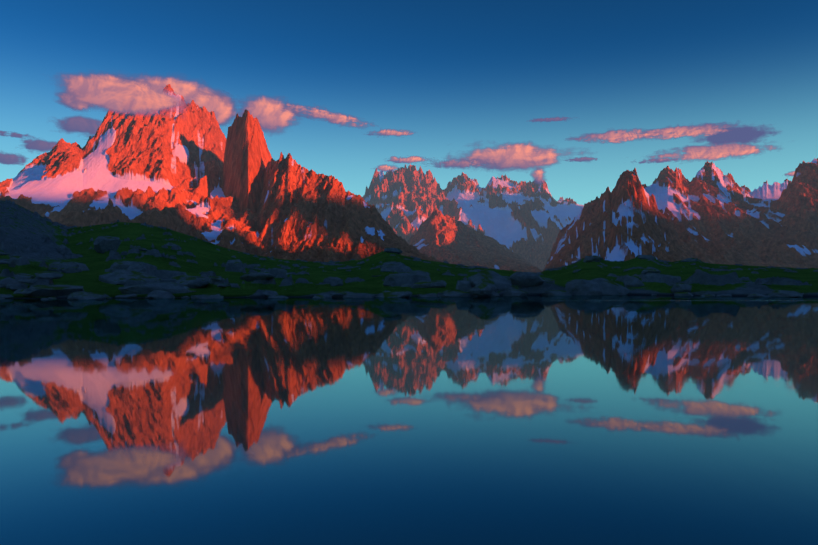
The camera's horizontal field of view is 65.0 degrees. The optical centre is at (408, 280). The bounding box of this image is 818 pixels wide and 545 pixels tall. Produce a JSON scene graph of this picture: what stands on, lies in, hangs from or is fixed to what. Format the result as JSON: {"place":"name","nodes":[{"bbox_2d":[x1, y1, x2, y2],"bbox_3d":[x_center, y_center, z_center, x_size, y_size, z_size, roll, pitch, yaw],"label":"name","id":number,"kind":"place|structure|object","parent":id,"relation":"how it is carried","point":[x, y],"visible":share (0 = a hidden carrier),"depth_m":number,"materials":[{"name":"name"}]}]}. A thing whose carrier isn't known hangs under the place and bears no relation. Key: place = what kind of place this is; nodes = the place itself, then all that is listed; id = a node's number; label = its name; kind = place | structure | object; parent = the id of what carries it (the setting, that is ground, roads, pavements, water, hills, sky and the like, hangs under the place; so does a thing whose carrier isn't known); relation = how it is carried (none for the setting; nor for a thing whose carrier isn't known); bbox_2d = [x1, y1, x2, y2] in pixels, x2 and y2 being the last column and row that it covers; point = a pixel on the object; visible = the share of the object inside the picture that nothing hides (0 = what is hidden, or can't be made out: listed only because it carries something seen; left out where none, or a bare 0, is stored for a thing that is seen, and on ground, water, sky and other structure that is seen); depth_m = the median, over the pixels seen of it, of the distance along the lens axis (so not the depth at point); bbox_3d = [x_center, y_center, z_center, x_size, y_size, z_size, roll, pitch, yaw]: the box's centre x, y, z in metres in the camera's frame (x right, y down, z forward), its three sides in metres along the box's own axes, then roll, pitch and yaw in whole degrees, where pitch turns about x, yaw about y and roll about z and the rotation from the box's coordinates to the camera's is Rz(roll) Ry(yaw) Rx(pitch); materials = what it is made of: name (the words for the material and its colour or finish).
{"place":"outdoors","nodes":[
{"label":"outdoors","id":0,"kind":"place"},
{"bbox_2d":[0,152,26,164],"bbox_3d":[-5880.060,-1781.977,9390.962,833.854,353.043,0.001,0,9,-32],"label":"cloud","id":1,"kind":"structure","parent":0,"point":[7,158],"depth_m":9421.66,"materials":[{"name":"purple"}]},
{"bbox_2d":[0,131,32,137],"bbox_3d":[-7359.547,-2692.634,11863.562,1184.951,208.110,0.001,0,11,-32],"label":"cloud","id":2,"kind":"structure","parent":0,"point":[13,134],"depth_m":11888.18,"materials":[{"name":"purple"}]},
{"bbox_2d":[23,138,57,151],"bbox_3d":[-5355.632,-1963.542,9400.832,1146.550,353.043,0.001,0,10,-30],"label":"cloud","id":3,"kind":"structure","parent":0,"point":[39,145],"depth_m":9374.07,"materials":[{"name":"purple"}]},
{"bbox_2d":[56,116,101,136],"bbox_3d":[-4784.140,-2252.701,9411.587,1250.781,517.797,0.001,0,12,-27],"label":"cloud","id":4,"kind":"structure","parent":0,"point":[85,125],"depth_m":9389.61,"materials":[{"name":"purple"}]},
{"bbox_2d":[57,92,103,111],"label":"cloud","id":5,"kind":"structure","parent":0,"point":[65,100],"depth_m":7266.09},
{"bbox_2d":[60,73,184,114],"bbox_3d":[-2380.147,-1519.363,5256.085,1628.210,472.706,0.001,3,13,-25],"label":"cloud","id":6,"kind":"structure","parent":0,"point":[112,93],"depth_m":5254.68,"materials":[{"name":"pink"}]},
{"bbox_2d":[0,84,274,256],"bbox_3d":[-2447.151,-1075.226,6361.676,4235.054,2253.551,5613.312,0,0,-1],"label":"mountain","id":7,"kind":"structure","parent":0,"point":[163,168],"depth_m":5867.78,"materials":[{"name":"red stone"}]},
{"bbox_2d":[118,75,245,126],"bbox_3d":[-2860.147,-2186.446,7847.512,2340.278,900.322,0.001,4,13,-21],"label":"cloud","id":8,"kind":"structure","parent":0,"point":[179,86],"depth_m":7829.43,"materials":[{"name":"pink"}]},
{"bbox_2d":[175,90,233,124],"bbox_3d":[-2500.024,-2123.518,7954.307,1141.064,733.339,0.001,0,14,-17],"label":"cloud","id":9,"kind":"structure","parent":0,"point":[221,107],"depth_m":7967.97,"materials":[{"name":"pink"}]},
{"bbox_2d":[222,109,271,255],"bbox_3d":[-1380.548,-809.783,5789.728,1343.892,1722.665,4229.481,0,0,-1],"label":"rock spire","id":10,"kind":"object","parent":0,"point":[247,156],"visible":0.31,"depth_m":6089.80,"materials":[{"name":"brown stone"}]},
{"bbox_2d":[238,96,296,132],"bbox_3d":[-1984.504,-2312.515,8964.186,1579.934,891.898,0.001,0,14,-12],"label":"cloud","id":11,"kind":"structure","parent":0,"point":[275,118],"depth_m":8970.69,"materials":[{"name":"pink"}]},
{"bbox_2d":[241,100,374,126],"bbox_3d":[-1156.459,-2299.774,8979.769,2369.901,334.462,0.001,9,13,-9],"label":"cloud","id":12,"kind":"structure","parent":0,"point":[328,116],"depth_m":8974.01,"materials":[{"name":"pink"}]},
{"bbox_2d":[256,151,442,262],"bbox_3d":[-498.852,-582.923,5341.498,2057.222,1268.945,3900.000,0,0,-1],"label":"mountain","id":13,"kind":"structure","parent":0,"point":[304,213],"depth_m":5084.53,"materials":[{"name":"brown stone"}]},
{"bbox_2d":[376,164,397,171],"bbox_3d":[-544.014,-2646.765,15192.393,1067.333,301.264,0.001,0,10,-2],"label":"cloud","id":14,"kind":"structure","parent":0,"point":[386,168],"depth_m":15192.34,"materials":[{"name":"pink"}]},
{"bbox_2d":[367,129,413,136],"bbox_3d":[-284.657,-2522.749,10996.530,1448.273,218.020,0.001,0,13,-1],"label":"cloud","id":15,"kind":"structure","parent":0,"point":[388,132],"depth_m":10995.68,"materials":[{"name":"pink"}]},
{"bbox_2d":[387,156,427,162],"bbox_3d":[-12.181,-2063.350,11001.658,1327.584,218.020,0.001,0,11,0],"label":"cloud","id":16,"kind":"structure","parent":0,"point":[411,159],"depth_m":11000.82,"materials":[{"name":"pink"}]},
{"bbox_2d":[0,295,817,544],"bbox_3d":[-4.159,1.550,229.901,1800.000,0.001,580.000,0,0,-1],"label":"lake water","id":17,"kind":"structure","parent":0,"point":[594,420],"depth_m":7.04,"materials":[{"name":"blue liquid"}]},
{"bbox_2d":[0,199,817,298],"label":"shore terrain","id":18,"kind":"structure","parent":0,"point":[34,240],"depth_m":142.75,"materials":[{"name":"green plant"}]},
{"bbox_2d":[0,226,803,299],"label":"shore boulders","id":19,"kind":"object","parent":18,"relation":"on","point":[133,277],"visible":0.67,"depth_m":67.54,"materials":[{"name":"grey stone"}]},
{"bbox_2d":[0,0,817,204],"label":"sky","id":20,"kind":"structure","parent":0,"point":[460,76],"materials":[{"name":"blue"}]},
{"bbox_2d":[422,157,487,168],"bbox_3d":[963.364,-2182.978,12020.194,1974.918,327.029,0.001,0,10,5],"label":"cloud","id":21,"kind":"structure","parent":0,"point":[454,163],"depth_m":12023.49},
{"bbox_2d":[362,164,583,270],"bbox_3d":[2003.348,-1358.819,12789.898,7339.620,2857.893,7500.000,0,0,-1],"label":"mountain","id":22,"kind":"structure","parent":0,"point":[528,221],"depth_m":13124.60,"materials":[{"name":"white snow"}]},
{"bbox_2d":[407,208,542,272],"bbox_3d":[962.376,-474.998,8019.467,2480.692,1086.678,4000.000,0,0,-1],"label":"mountain spur","id":23,"kind":"structure","parent":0,"point":[439,236],"depth_m":8159.30,"materials":[{"name":"brown stone"}]},
{"bbox_2d":[447,142,583,170],"bbox_3d":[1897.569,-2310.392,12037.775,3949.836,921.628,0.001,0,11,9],"label":"cloud","id":24,"kind":"structure","parent":0,"point":[515,156],"depth_m":12022.84,"materials":[{"name":"pink"}]},
{"bbox_2d":[531,168,544,183],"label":"cloud","id":25,"kind":"structure","parent":0,"point":[537,175],"depth_m":12051.36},
{"bbox_2d":[531,117,567,121],"bbox_3d":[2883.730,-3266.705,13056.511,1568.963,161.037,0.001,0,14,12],"label":"cloud","id":26,"kind":"structure","parent":0,"point":[551,119],"depth_m":13061.02,"materials":[{"name":"purple"}]},
{"bbox_2d":[565,157,597,161],"bbox_3d":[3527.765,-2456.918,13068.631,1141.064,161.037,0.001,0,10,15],"label":"cloud","id":27,"kind":"structure","parent":0,"point":[582,159],"depth_m":13064.85,"materials":[{"name":"purple"}]},
{"bbox_2d":[567,128,663,142],"bbox_3d":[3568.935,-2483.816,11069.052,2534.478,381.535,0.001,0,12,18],"label":"cloud","id":28,"kind":"structure","parent":0,"point":[616,136],"depth_m":11064.61,"materials":[{"name":"pink"}]},
{"bbox_2d":[543,168,698,270],"bbox_3d":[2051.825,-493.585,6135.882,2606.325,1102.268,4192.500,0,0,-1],"label":"mountain","id":29,"kind":"structure","parent":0,"point":[625,219],"depth_m":5538.79,"materials":[{"name":"brown stone"}]},
{"bbox_2d":[639,158,679,163],"bbox_3d":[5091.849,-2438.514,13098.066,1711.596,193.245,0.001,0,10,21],"label":"cloud","id":30,"kind":"structure","parent":0,"point":[655,160],"depth_m":13116.27,"materials":[{"name":"purple"}]},
{"bbox_2d":[644,122,737,139],"bbox_3d":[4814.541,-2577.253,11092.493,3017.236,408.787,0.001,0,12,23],"label":"cloud","id":31,"kind":"structure","parent":0,"point":[705,129],"depth_m":11063.32,"materials":[{"name":"pink"}]},
{"bbox_2d":[649,141,776,160],"bbox_3d":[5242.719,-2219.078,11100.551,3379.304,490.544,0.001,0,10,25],"label":"cloud","id":32,"kind":"structure","parent":0,"point":[714,151],"depth_m":11091.68,"materials":[{"name":"pink"}]},
{"bbox_2d":[642,161,817,267],"bbox_3d":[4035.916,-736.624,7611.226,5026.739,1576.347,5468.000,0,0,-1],"label":"mountain","id":33,"kind":"structure","parent":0,"point":[713,213],"depth_m":6499.93,"materials":[{"name":"brown stone"}]},
{"bbox_2d":[695,125,777,143],"bbox_3d":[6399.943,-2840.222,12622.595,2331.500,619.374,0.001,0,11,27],"label":"cloud","id":34,"kind":"structure","parent":0,"point":[745,134],"depth_m":12567.80,"materials":[{"name":"purple"}]},
{"bbox_2d":[785,171,794,175],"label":"cloud","id":35,"kind":"structure","parent":0,"point":[791,173],"depth_m":11154.97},
{"bbox_2d":[766,158,817,267],"bbox_3d":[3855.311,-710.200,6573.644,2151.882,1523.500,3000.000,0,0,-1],"label":"mountain peak","id":36,"kind":"structure","parent":0,"point":[797,200],"depth_m":6358.32,"materials":[{"name":"brown stone"}]}
]}

